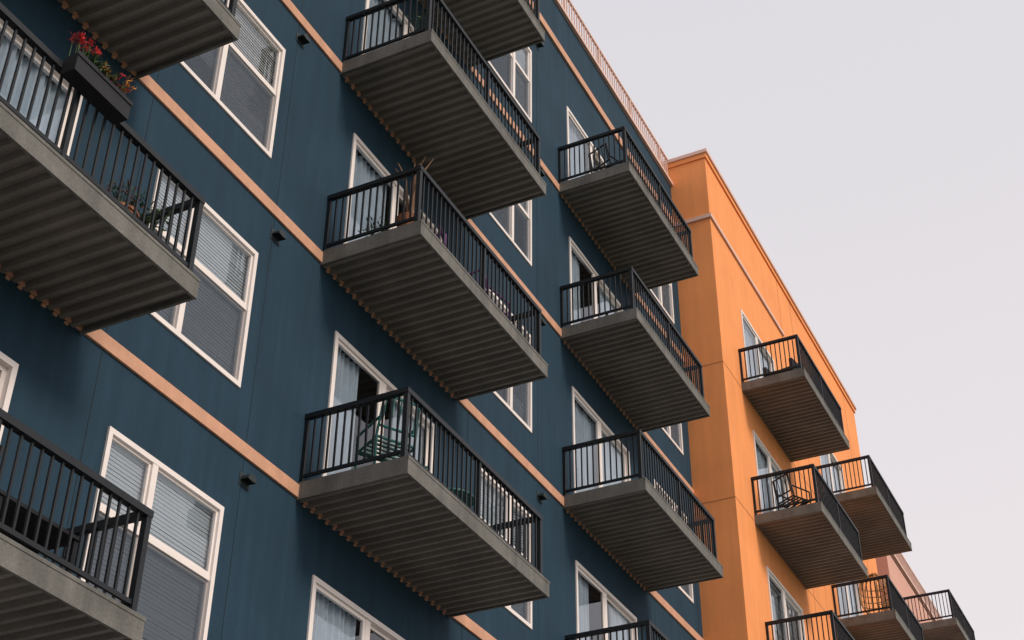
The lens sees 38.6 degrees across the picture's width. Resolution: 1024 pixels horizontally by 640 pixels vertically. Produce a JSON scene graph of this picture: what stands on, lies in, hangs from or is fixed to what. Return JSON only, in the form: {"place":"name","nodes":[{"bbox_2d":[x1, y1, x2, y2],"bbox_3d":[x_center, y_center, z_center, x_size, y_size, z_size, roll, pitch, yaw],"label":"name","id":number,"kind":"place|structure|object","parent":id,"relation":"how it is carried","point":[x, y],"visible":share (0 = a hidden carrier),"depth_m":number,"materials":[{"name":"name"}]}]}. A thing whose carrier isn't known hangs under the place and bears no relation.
{"place":"outdoors","nodes":[
{"label":"outdoors","id":0,"kind":"place"},
{"bbox_2d":[0,351,18,441],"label":"balcony door","id":1,"kind":"structure","parent":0,"point":[8,369],"depth_m":12.36,"materials":[{"name":"white plastic"}]},
{"bbox_2d":[0,18,82,155],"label":"balcony door","id":2,"kind":"structure","parent":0,"point":[10,71],"depth_m":13.87,"materials":[{"name":"white glass"}]},
{"bbox_2d":[0,0,702,639],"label":"walls","id":3,"kind":"structure","parent":0,"point":[286,544],"depth_m":17.03,"materials":[{"name":"teal paint"}]},
{"bbox_2d":[0,408,153,639],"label":"balcony","id":4,"kind":"structure","parent":3,"relation":"attached to","point":[42,598],"depth_m":10.76,"materials":[{"name":"metal"}]},
{"bbox_2d":[0,445,3,457],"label":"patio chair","id":5,"kind":"object","parent":4,"relation":"on","point":[1,448],"visible":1,"depth_m":10.84,"materials":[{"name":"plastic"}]},
{"bbox_2d":[0,489,78,573],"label":"patio table","id":6,"kind":"object","parent":4,"relation":"on","point":[9,516],"visible":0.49,"depth_m":11.08,"materials":[{"name":"plastic"}]},
{"bbox_2d":[0,2,205,334],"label":"balcony","id":7,"kind":"structure","parent":3,"relation":"attached to","point":[84,249],"depth_m":12.37,"materials":[{"name":"concrete"}]},
{"bbox_2d":[61,31,137,124],"bbox_3d":[-3.484,-2.067,12.332,0.327,0.504,0.742,-16,-38,22],"label":"flower planter box","id":8,"kind":"object","parent":7,"relation":"on","point":[97,87],"visible":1,"depth_m":12.22,"materials":[{"name":"plastic"}]},
{"bbox_2d":[103,176,145,218],"bbox_3d":[-3.399,-0.950,12.713,0.469,0.626,0.472,-16,-38,22],"label":"potted plant","id":9,"kind":"object","parent":7,"relation":"on","point":[131,206],"visible":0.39,"depth_m":12.72,"materials":[{"name":"green plant"}]},
{"bbox_2d":[137,196,172,238],"bbox_3d":[-3.275,-0.774,13.051,0.498,0.726,0.484,-16,-38,22],"label":"potted plant","id":10,"kind":"object","parent":7,"relation":"on","point":[155,223],"visible":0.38,"depth_m":13.10,"materials":[{"name":"green plant"}]},
{"bbox_2d":[57,0,241,79],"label":"balcony","id":11,"kind":"structure","parent":3,"relation":"attached to","point":[142,38],"depth_m":14.68,"materials":[{"name":"concrete"}]},
{"bbox_2d":[80,426,223,639],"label":"window","id":12,"kind":"structure","parent":3,"relation":"attached to","point":[175,595],"depth_m":13.74,"materials":[{"name":"plastic"}]},
{"bbox_2d":[149,168,258,387],"bbox_3d":[-3.321,-0.460,15.397,0.120,1.798,1.772,-16,-38,22],"label":"window","id":13,"kind":"structure","parent":3,"relation":"attached to","point":[210,324],"depth_m":15.58,"materials":[{"name":"glass"}]},
{"bbox_2d":[179,0,285,158],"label":"window","id":14,"kind":"structure","parent":3,"relation":"attached to","point":[237,87],"depth_m":17.34,"materials":[{"name":"plastic"}]},
{"bbox_2d":[0,0,703,639],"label":"floor bands","id":15,"kind":"object","parent":3,"relation":"attached to","point":[154,380],"visible":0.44,"depth_m":17.22,"materials":[{"name":"paint"}]},
{"bbox_2d":[59,2,698,639],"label":"control joints","id":16,"kind":"object","parent":3,"relation":"attached to","point":[257,358],"visible":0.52,"depth_m":15.95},
{"bbox_2d":[238,32,547,503],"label":"vents","id":17,"kind":"object","parent":3,"relation":"attached to","point":[246,481],"visible":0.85,"depth_m":17.05,"materials":[{"name":"metal"}]},
{"bbox_2d":[296,386,549,617],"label":"balcony","id":18,"kind":"structure","parent":3,"relation":"attached to","point":[410,518],"depth_m":16.67,"materials":[{"name":"concrete"}]},
{"bbox_2d":[354,397,419,468],"bbox_3d":[-1.388,1.403,16.323,0.512,0.936,0.592,21,-40,-27],"label":"patio chair","id":19,"kind":"object","parent":18,"relation":"on","point":[376,444],"visible":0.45,"depth_m":16.28,"materials":[{"name":"green paint"}]},
{"bbox_2d":[449,487,473,506],"bbox_3d":[-0.752,2.478,17.638,0.600,0.710,0.600,-16,-38,22],"label":"bistro table","id":20,"kind":"object","parent":18,"relation":"on","point":[463,499],"visible":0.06,"depth_m":17.74,"materials":[{"name":"green paint"}]},
{"bbox_2d":[320,165,547,401],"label":"balcony","id":21,"kind":"structure","parent":3,"relation":"attached to","point":[417,288],"depth_m":18.57,"materials":[{"name":"concrete"}]},
{"bbox_2d":[357,216,389,234],"bbox_3d":[-1.709,-0.978,18.337,0.483,0.704,0.451,27,-43,-32],"label":"potted plant","id":22,"kind":"object","parent":21,"relation":"on","point":[372,226],"visible":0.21,"depth_m":18.40,"materials":[{"name":"green plant"}]},
{"bbox_2d":[395,156,432,226],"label":"potted branches","id":23,"kind":"object","parent":21,"relation":"on","point":[406,216],"visible":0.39,"depth_m":18.04,"materials":[{"name":"ceramic"}]},
{"bbox_2d":[436,224,446,245],"bbox_3d":[-1.125,-0.894,18.652,0.512,0.936,0.592,-3,-35,6],"label":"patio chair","id":24,"kind":"object","parent":21,"relation":"on","point":[441,234],"visible":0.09,"depth_m":18.73,"materials":[{"name":"purple fabric"}]},
{"bbox_2d":[469,269,508,318],"bbox_3d":[-0.395,-0.123,19.746,0.512,0.936,0.592,-23,-41,29],"label":"patio chair","id":25,"kind":"object","parent":21,"relation":"on","point":[493,292],"visible":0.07,"depth_m":19.73,"materials":[{"name":"black fabric"}]},
{"bbox_2d":[340,0,546,219],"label":"balcony","id":26,"kind":"structure","parent":3,"relation":"attached to","point":[421,94],"depth_m":20.46,"materials":[{"name":"concrete"}]},
{"bbox_2d":[404,11,439,36],"bbox_3d":[-1.224,-3.865,19.959,0.505,0.863,0.552,-16,-38,22],"label":"potted plant","id":27,"kind":"object","parent":26,"relation":"on","point":[419,21],"visible":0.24,"depth_m":20.02,"materials":[{"name":"green plant"}]},
{"bbox_2d":[418,0,544,67],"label":"balcony","id":28,"kind":"structure","parent":3,"relation":"attached to","point":[493,29],"depth_m":23.35,"materials":[{"name":"concrete"}]},
{"bbox_2d":[480,469,531,629],"bbox_3d":[-0.155,3.203,20.596,0.120,1.798,1.772,-16,-38,22],"label":"window","id":29,"kind":"structure","parent":3,"relation":"attached to","point":[522,612],"depth_m":20.79,"materials":[{"name":"plastic"}]},
{"bbox_2d":[485,286,531,432],"bbox_3d":[-0.132,0.565,22.441,0.120,1.798,1.772,-16,-38,22],"label":"window","id":30,"kind":"structure","parent":3,"relation":"attached to","point":[516,401],"depth_m":22.52,"materials":[{"name":"plastic"}]},
{"bbox_2d":[487,47,531,122],"bbox_3d":[-0.086,-4.710,26.129,0.120,1.798,1.772,-16,-38,22],"label":"window","id":31,"kind":"structure","parent":3,"relation":"attached to","point":[514,78],"depth_m":26.22,"materials":[{"name":"plastic"}]},
{"bbox_2d":[488,200,531,266],"bbox_3d":[-0.109,-2.073,24.285,0.120,1.798,1.772,-16,-38,22],"label":"window","id":32,"kind":"structure","parent":3,"relation":"attached to","point":[514,223],"depth_m":24.35,"materials":[{"name":"glass"}]},
{"bbox_2d":[572,386,630,492],"bbox_3d":[1.485,2.717,25.006,0.192,2.295,2.482,-16,-38,22],"label":"balcony door","id":33,"kind":"structure","parent":3,"relation":"in","point":[585,428],"depth_m":25.17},
{"bbox_2d":[575,560,637,639],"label":"balcony door","id":34,"kind":"structure","parent":3,"relation":"in","point":[618,610],"depth_m":23.41,"materials":[{"name":"white plastic"}]},
{"bbox_2d":[554,0,672,185],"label":"parapet coping","id":35,"kind":"object","parent":3,"relation":"on","point":[608,83],"visible":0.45,"depth_m":31.53,"materials":[{"name":"metal"}]},
{"bbox_2d":[559,0,667,173],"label":"roof railing","id":36,"kind":"object","parent":35,"relation":"on","point":[631,106],"visible":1,"depth_m":32.17,"materials":[{"name":"brown metal"}]},
{"bbox_2d":[565,620,669,639],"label":"balcony","id":37,"kind":"structure","parent":3,"relation":"attached to","point":[651,627],"depth_m":21.43,"materials":[{"name":"metal"}]},
{"bbox_2d":[558,126,698,292],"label":"balcony","id":38,"kind":"structure","parent":3,"relation":"attached to","point":[625,219],"depth_m":27.40,"materials":[{"name":"concrete"}]},
{"bbox_2d":[588,143,621,172],"bbox_3d":[1.797,-2.714,27.247,0.592,0.936,0.512,29,-44,-34],"label":"patio chair","id":39,"kind":"object","parent":38,"relation":"on","point":[606,147],"visible":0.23,"depth_m":27.21,"materials":[{"name":"plastic"}]},
{"bbox_2d":[560,266,709,431],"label":"balcony","id":40,"kind":"structure","parent":3,"relation":"attached to","point":[635,367],"depth_m":25.56,"materials":[{"name":"concrete"}]},
{"bbox_2d":[562,429,722,592],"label":"balcony","id":41,"kind":"structure","parent":3,"relation":"attached to","point":[643,532],"depth_m":23.67,"materials":[{"name":"concrete"}]},
{"bbox_2d":[649,283,674,323],"bbox_3d":[3.047,-1.086,31.274,0.120,1.798,1.773,-16,-38,22],"label":"window","id":42,"kind":"structure","parent":3,"relation":"attached to","point":[663,296],"depth_m":31.35,"materials":[{"name":"glass"}]},
{"bbox_2d":[661,424,683,454],"bbox_3d":[3.024,1.551,29.429,0.120,1.798,1.773,-16,-38,22],"label":"window","id":43,"kind":"structure","parent":3,"relation":"attached to","point":[673,433],"depth_m":29.49,"materials":[{"name":"plastic"}]},
{"bbox_2d":[654,479,693,602],"bbox_3d":[3.001,4.189,27.585,0.120,1.798,1.773,-16,-38,22],"label":"window","id":44,"kind":"structure","parent":3,"relation":"attached to","point":[686,591],"depth_m":27.70,"materials":[{"name":"plastic"}]},
{"bbox_2d":[306,575,404,639],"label":"balcony door","id":45,"kind":"structure","parent":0,"point":[327,620],"depth_m":16.30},
{"bbox_2d":[321,331,433,476],"bbox_3d":[-1.673,1.732,18.018,0.196,2.295,2.482,-16,-38,22],"label":"balcony door","id":46,"kind":"structure","parent":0,"point":[343,389],"depth_m":17.94,"materials":[{"name":"white glass"}]},
{"bbox_2d":[361,0,413,52],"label":"balcony door","id":47,"kind":"structure","parent":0,"point":[370,3],"depth_m":21.69,"materials":[{"name":"white glass"}]},
{"bbox_2d":[343,133,441,243],"bbox_3d":[-1.651,-0.907,19.862,0.197,2.295,2.480,-16,-38,22],"label":"balcony door","id":48,"kind":"structure","parent":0,"point":[361,172],"depth_m":19.80,"materials":[{"name":"white glass"}]},
{"bbox_2d":[566,106,606,179],"bbox_3d":[1.528,-2.558,28.695,0.196,2.295,2.480,-16,-38,22],"label":"balcony door","id":49,"kind":"structure","parent":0,"point":[572,136],"depth_m":28.71,"materials":[{"name":"white glass"}]},
{"bbox_2d":[569,236,622,324],"bbox_3d":[1.505,0.080,26.851,0.197,2.295,2.482,-16,-38,22],"label":"balcony door","id":50,"kind":"structure","parent":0,"point":[574,275],"depth_m":26.93,"materials":[{"name":"white plastic"}]},
{"bbox_2d":[666,158,881,639],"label":"walls","id":51,"kind":"structure","parent":0,"point":[717,294],"depth_m":31.71,"materials":[{"name":"orange paint"}]},
{"bbox_2d":[675,213,784,335],"bbox_3d":[5.308,-0.903,35.207,0.878,0.100,5.360,-16,-38,22],"label":"trim band","id":52,"kind":"object","parent":51,"relation":"attached to","point":[699,218],"depth_m":34.33,"materials":[{"name":"paint"}]},
{"bbox_2d":[740,309,774,380],"bbox_3d":[5.694,1.326,33.782,0.191,2.295,2.422,-16,-38,22],"label":"balcony door","id":53,"kind":"structure","parent":51,"relation":"in","point":[748,340],"depth_m":34.00,"materials":[{"name":"white glass"}]},
{"bbox_2d":[662,148,856,413],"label":"cornice","id":54,"kind":"structure","parent":51,"relation":"attached to","point":[688,158],"depth_m":37.01,"materials":[{"name":"orange paint"}]},
{"bbox_2d":[752,430,790,513],"bbox_3d":[5.671,3.963,31.938,0.190,2.295,2.422,-16,-38,22],"label":"balcony door","id":55,"kind":"structure","parent":51,"relation":"in","point":[763,465],"depth_m":32.14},
{"bbox_2d":[766,566,805,639],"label":"balcony door","id":56,"kind":"structure","parent":51,"relation":"in","point":[784,595],"depth_m":30.47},
{"bbox_2d":[702,283,878,634],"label":"control joints","id":57,"kind":"object","parent":51,"relation":"attached to","point":[792,462],"visible":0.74,"depth_m":33.54,"materials":[{"name":"orange paint"}]},
{"bbox_2d":[738,334,849,461],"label":"balcony","id":58,"kind":"structure","parent":51,"relation":"attached to","point":[799,412],"depth_m":32.44,"materials":[{"name":"concrete"}]},
{"bbox_2d":[763,358,798,376],"bbox_3d":[6.072,1.235,32.361,0.720,0.860,0.828,-23,-41,29],"label":"lounge chair","id":59,"kind":"object","parent":58,"relation":"on","point":[792,364],"visible":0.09,"depth_m":32.01,"materials":[{"name":"plastic"}]},
{"bbox_2d":[751,463,867,588],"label":"balcony","id":60,"kind":"structure","parent":51,"relation":"attached to","point":[816,544],"depth_m":30.56,"materials":[{"name":"concrete"}]},
{"bbox_2d":[772,473,810,509],"bbox_3d":[5.827,3.752,30.413,0.592,0.936,0.512,21,-40,-27],"label":"patio chair","id":61,"kind":"object","parent":60,"relation":"on","point":[780,494],"visible":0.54,"depth_m":30.41,"materials":[{"name":"metal"}]},
{"bbox_2d":[765,610,854,639],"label":"balcony","id":62,"kind":"structure","parent":51,"relation":"attached to","point":[841,628],"depth_m":28.34,"materials":[{"name":"metal"}]},
{"bbox_2d":[819,453,845,494],"bbox_3d":[8.308,4.349,38.075,0.192,2.295,2.422,-16,-38,22],"label":"balcony door","id":63,"kind":"structure","parent":51,"relation":"in","point":[824,459],"depth_m":38.70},
{"bbox_2d":[836,580,862,618],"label":"balcony door","id":64,"kind":"structure","parent":51,"relation":"in","point":[849,599],"depth_m":36.52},
{"bbox_2d":[816,455,911,559],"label":"balcony","id":65,"kind":"structure","parent":51,"relation":"attached to","point":[875,512],"depth_m":36.70,"materials":[{"name":"concrete"}]},
{"bbox_2d":[831,575,923,639],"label":"balcony","id":66,"kind":"structure","parent":51,"relation":"attached to","point":[898,620],"depth_m":34.36,"materials":[{"name":"metal"}]},
{"bbox_2d":[859,573,888,613],"bbox_3d":[8.705,6.670,34.881,0.624,1.315,0.732,24,-41,-30],"label":"wicker egg chair","id":67,"kind":"object","parent":66,"relation":"in","point":[876,585],"visible":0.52,"depth_m":35.05,"materials":[{"name":"wicker"}]},
{"bbox_2d":[560,0,1023,639],"label":"sky","id":68,"kind":"structure","parent":0,"point":[873,150],"materials":[{"name":"white"}]},
{"bbox_2d":[876,555,933,622],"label":"walls","id":69,"kind":"structure","parent":0,"point":[886,565],"depth_m":43.25,"materials":[{"name":"pink paint"}]},
{"bbox_2d":[892,554,936,620],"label":"cornice","id":70,"kind":"structure","parent":69,"relation":"on","point":[907,576],"depth_m":44.76,"materials":[{"name":"metal"}]},
{"bbox_2d":[895,553,942,619],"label":"roof railing","id":71,"kind":"object","parent":70,"relation":"on","point":[910,572],"visible":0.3,"depth_m":45.89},
{"bbox_2d":[903,589,974,639],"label":"balcony","id":72,"kind":"structure","parent":69,"relation":"attached to","point":[957,626],"depth_m":42.53,"materials":[{"name":"concrete"}]}
]}

